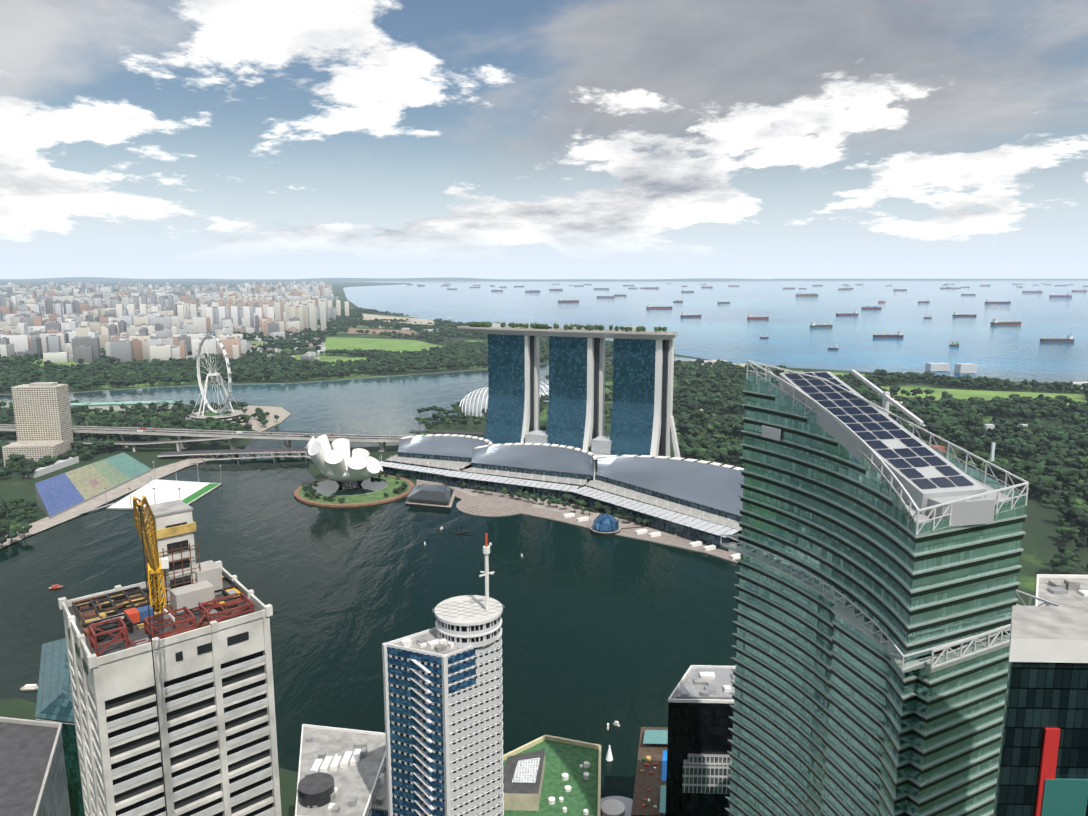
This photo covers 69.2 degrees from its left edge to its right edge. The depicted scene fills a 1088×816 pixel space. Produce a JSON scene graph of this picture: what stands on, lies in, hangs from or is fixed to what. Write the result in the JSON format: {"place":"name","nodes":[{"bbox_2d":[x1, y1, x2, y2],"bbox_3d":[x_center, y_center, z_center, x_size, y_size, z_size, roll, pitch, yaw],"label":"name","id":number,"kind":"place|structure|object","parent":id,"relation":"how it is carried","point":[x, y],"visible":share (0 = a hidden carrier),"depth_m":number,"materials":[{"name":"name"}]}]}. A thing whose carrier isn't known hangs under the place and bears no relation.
{"place":"outdoors","nodes":[
{"label":"outdoors","id":0,"kind":"place"},
{"bbox_2d":[0,717,70,815],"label":"grey building","id":1,"kind":"structure","parent":0,"point":[33,779],"depth_m":266.50,"materials":[{"name":"concrete"}]},
{"bbox_2d":[35,638,84,815],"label":"green glass building","id":2,"kind":"structure","parent":0,"point":[54,700],"depth_m":319.70,"materials":[{"name":"teal glass"}]},
{"bbox_2d":[0,404,289,535],"bbox_3d":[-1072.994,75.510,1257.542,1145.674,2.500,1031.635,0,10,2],"label":"waterfront ground","id":3,"kind":"structure","parent":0,"point":[14,484],"depth_m":1244.09,"materials":[{"name":"green plant"}]},
{"bbox_2d":[0,496,37,546],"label":"bank trees","id":4,"kind":"object","parent":3,"relation":"on","point":[12,528],"visible":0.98,"depth_m":907.57,"materials":[{"name":"green plant"}]},
{"bbox_2d":[2,382,178,477],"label":"marina centre buildings","id":5,"kind":"structure","parent":3,"relation":"on","point":[42,416],"depth_m":1217.91,"materials":[{"name":"concrete"}]},
{"bbox_2d":[35,452,151,518],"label":"grandstand","id":6,"kind":"object","parent":3,"relation":"on","point":[61,493],"visible":1,"depth_m":1029.96,"materials":[{"name":"multicoloured"}]},
{"bbox_2d":[0,414,251,479],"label":"trees","id":7,"kind":"object","parent":3,"relation":"on","point":[23,465],"visible":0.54,"depth_m":1340.98,"materials":[{"name":"green plant"}]},
{"bbox_2d":[0,399,278,425],"bbox_3d":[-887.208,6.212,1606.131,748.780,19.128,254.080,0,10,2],"label":"trees","id":8,"kind":"object","parent":3,"relation":"on","point":[136,408],"visible":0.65,"depth_m":1604.25,"materials":[{"name":"green plant"}]},
{"bbox_2d":[186,332,246,426],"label":"ferris wheel","id":9,"kind":"object","parent":3,"relation":"on","point":[217,414],"visible":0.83,"depth_m":1527.90,"materials":[{"name":"white painted steel"},{"name":"glass"}]},
{"bbox_2d":[58,495,281,815],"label":"construction tower","id":10,"kind":"structure","parent":0,"point":[171,674],"depth_m":184.16,"materials":[{"name":"white concrete"}]},
{"bbox_2d":[295,724,385,815],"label":"building","id":11,"kind":"structure","parent":0,"point":[340,770],"depth_m":332.14,"materials":[{"name":"grey concrete"}]},
{"bbox_2d":[0,280,707,393],"bbox_3d":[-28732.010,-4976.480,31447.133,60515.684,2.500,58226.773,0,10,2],"label":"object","id":12,"kind":"structure","parent":0,"point":[337,289],"depth_m":3711.74,"materials":[{"name":"green plant"}]},
{"bbox_2d":[0,281,348,362],"bbox_3d":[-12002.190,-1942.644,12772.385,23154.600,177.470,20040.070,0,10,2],"label":"city buildings","id":13,"kind":"structure","parent":12,"relation":"on","point":[71,321],"depth_m":3847.82,"materials":[{"name":"white concrete"}]},
{"bbox_2d":[0,307,609,367],"bbox_3d":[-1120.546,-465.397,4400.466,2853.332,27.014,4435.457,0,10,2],"label":"trees","id":14,"kind":"object","parent":12,"relation":"on","point":[339,324],"visible":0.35,"depth_m":3604.56,"materials":[{"name":"green plant"}]},
{"bbox_2d":[0,338,674,391],"bbox_3d":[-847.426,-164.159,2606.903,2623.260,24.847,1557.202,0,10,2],"label":"trees","id":15,"kind":"object","parent":12,"relation":"on","point":[275,366],"visible":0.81,"depth_m":2315.18,"materials":[{"name":"green plant"}]},
{"bbox_2d":[382,533,504,815],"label":"round top tower","id":16,"kind":"structure","parent":0,"point":[443,694],"depth_m":284.42,"materials":[{"name":"white concrete"}]},
{"bbox_2d":[0,295,1086,548],"bbox_3d":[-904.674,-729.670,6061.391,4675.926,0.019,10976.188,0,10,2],"label":"ground patches","id":17,"kind":"object","parent":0,"point":[392,345],"visible":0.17,"depth_m":1863.42,"materials":[{"name":"green plant"}]},
{"bbox_2d":[0,280,1087,798],"bbox_3d":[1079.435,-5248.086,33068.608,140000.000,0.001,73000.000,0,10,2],"label":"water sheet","id":18,"kind":"object","parent":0,"point":[600,634],"visible":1,"depth_m":806.29,"materials":[{"name":"teal liquid"}]},
{"bbox_2d":[79,461,221,514],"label":"float platform","id":19,"kind":"structure","parent":18,"relation":"on","point":[155,491],"depth_m":1034.27,"materials":[{"name":"grey concrete"}]},
{"bbox_2d":[157,448,332,457],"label":"bridge","id":20,"kind":"structure","parent":18,"relation":"on","point":[230,451],"depth_m":1238.74,"materials":[{"name":"concrete"}]},
{"bbox_2d":[189,451,310,464],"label":"bridge","id":21,"kind":"structure","parent":18,"relation":"on","point":[244,457],"depth_m":1197.24,"materials":[{"name":"silver metal"}]},
{"bbox_2d":[20,525,676,761],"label":"boats","id":22,"kind":"object","parent":18,"relation":"on","point":[609,757],"visible":0.85,"depth_m":544.19,"materials":[{"name":"white paint"},{"name":"fiberglass"}]},
{"bbox_2d":[294,434,414,506],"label":"museum","id":23,"kind":"structure","parent":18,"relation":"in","point":[354,480],"depth_m":1030.02,"materials":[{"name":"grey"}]},
{"bbox_2d":[394,283,1087,349],"bbox_3d":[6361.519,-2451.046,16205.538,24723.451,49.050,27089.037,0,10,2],"label":"cargo ships","id":24,"kind":"object","parent":18,"relation":"on","point":[1069,338],"visible":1,"depth_m":6888.76,"materials":[{"name":"paint"}]},
{"bbox_2d":[0,361,1087,815],"bbox_3d":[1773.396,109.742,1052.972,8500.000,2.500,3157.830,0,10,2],"label":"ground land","id":25,"kind":"structure","parent":0,"point":[1042,539],"depth_m":957.60,"materials":[{"name":"green plant"}]},
{"bbox_2d":[0,420,414,451],"bbox_3d":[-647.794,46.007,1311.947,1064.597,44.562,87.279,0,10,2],"label":"bridge","id":26,"kind":"structure","parent":25,"relation":"on","point":[215,434],"depth_m":1287.80,"materials":[{"name":"concrete"}]},
{"bbox_2d":[302,473,407,501],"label":"trees","id":27,"kind":"object","parent":25,"relation":"on","point":[404,486],"visible":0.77,"depth_m":1021.91,"materials":[{"name":"green plant"}]},
{"bbox_2d":[0,358,725,435],"bbox_3d":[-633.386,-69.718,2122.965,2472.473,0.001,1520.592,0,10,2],"label":"water channel","id":28,"kind":"object","parent":25,"relation":"on","point":[377,406],"visible":0.38,"depth_m":1853.82,"materials":[{"name":"blue liquid"}]},
{"bbox_2d":[371,764,387,815],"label":"blue annex","id":29,"kind":"object","parent":25,"relation":"on","point":[379,806],"visible":0.17,"depth_m":320.18,"materials":[{"name":"concrete"}]},
{"bbox_2d":[405,484,455,508],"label":"crystal pavilion","id":30,"kind":"structure","parent":25,"relation":"on","point":[434,496],"depth_m":984.35,"materials":[{"name":"grey glass"}]},
{"bbox_2d":[459,380,548,416],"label":"garden domes","id":31,"kind":"structure","parent":25,"relation":"on","point":[474,404],"depth_m":1614.06,"materials":[{"name":"white glass"}]},
{"bbox_2d":[415,360,683,443],"bbox_3d":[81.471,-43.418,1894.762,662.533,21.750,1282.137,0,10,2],"label":"trees","id":32,"kind":"object","parent":25,"relation":"on","point":[448,419],"visible":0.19,"depth_m":1590.12,"materials":[{"name":"green plant"}]},
{"bbox_2d":[379,434,743,551],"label":"shopping mall","id":33,"kind":"structure","parent":25,"relation":"on","point":[697,495],"depth_m":1033.49,"materials":[{"name":"white metal"}]},
{"bbox_2d":[457,323,680,457],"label":"hotel towers","id":34,"kind":"structure","parent":25,"relation":"on","point":[642,422],"depth_m":1199.84,"materials":[{"name":"blue glass"}]},
{"bbox_2d":[469,321,666,331],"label":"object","id":35,"kind":"structure","parent":34,"relation":"on","point":[589,327],"depth_m":1200.48,"materials":[{"name":"green plant"}]},
{"bbox_2d":[417,480,739,562],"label":"promenade","id":36,"kind":"structure","parent":25,"relation":"on","point":[484,504],"depth_m":947.65,"materials":[{"name":"beige concrete"}]},
{"bbox_2d":[452,472,740,546],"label":"palm trees","id":37,"kind":"object","parent":36,"relation":"on","point":[567,497],"visible":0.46,"depth_m":965.12,"materials":[{"name":"green plant"}]},
{"bbox_2d":[590,514,645,535],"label":"dome pavilion","id":38,"kind":"structure","parent":25,"relation":"on","point":[605,525],"depth_m":872.64,"materials":[{"name":"blue glass"}]},
{"bbox_2d":[376,317,1087,460],"bbox_3d":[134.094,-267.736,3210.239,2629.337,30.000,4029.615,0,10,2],"label":"marina buildings","id":39,"kind":"structure","parent":25,"relation":"on","point":[965,368],"depth_m":2306.59,"materials":[{"name":"white"}]},
{"bbox_2d":[675,358,1087,574],"bbox_3d":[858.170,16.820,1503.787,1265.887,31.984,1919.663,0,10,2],"label":"garden trees","id":40,"kind":"object","parent":25,"relation":"on","point":[707,440],"visible":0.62,"depth_m":1392.89,"materials":[{"name":"green plant"}]},
{"bbox_2d":[720,360,1060,815],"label":"skyscraper","id":41,"kind":"structure","parent":25,"relation":"on","point":[879,550],"depth_m":200.49,"materials":[{"name":"green glass"}]},
{"bbox_2d":[0,277,1087,280],"bbox_3d":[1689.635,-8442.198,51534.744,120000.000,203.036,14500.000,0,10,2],"label":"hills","id":42,"kind":"structure","parent":0,"point":[465,279],"depth_m":52799.52,"materials":[{"name":"grey"}]},
{"bbox_2d":[503,735,600,815],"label":"cream building","id":43,"kind":"structure","parent":0,"point":[547,775],"depth_m":353.71,"materials":[{"name":"beige"}]},
{"bbox_2d":[600,796,632,815],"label":"building","id":44,"kind":"structure","parent":0,"point":[615,805],"depth_m":359.82,"materials":[{"name":"grey concrete"}]},
{"bbox_2d":[631,727,667,815],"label":"building","id":45,"kind":"structure","parent":0,"point":[649,796],"depth_m":373.46,"materials":[{"name":"brown wood"}]},
{"bbox_2d":[665,665,735,815],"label":"black glass tower","id":46,"kind":"structure","parent":0,"point":[700,711],"depth_m":304.15,"materials":[{"name":"grey glass"}]},
{"bbox_2d":[993,605,1087,815],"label":"office building","id":47,"kind":"structure","parent":0,"point":[1043,764],"depth_m":145.16,"materials":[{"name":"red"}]},
{"bbox_2d":[1035,574,1087,605],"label":"building","id":48,"kind":"structure","parent":0,"point":[1065,590],"depth_m":276.24,"materials":[{"name":"grey concrete"}]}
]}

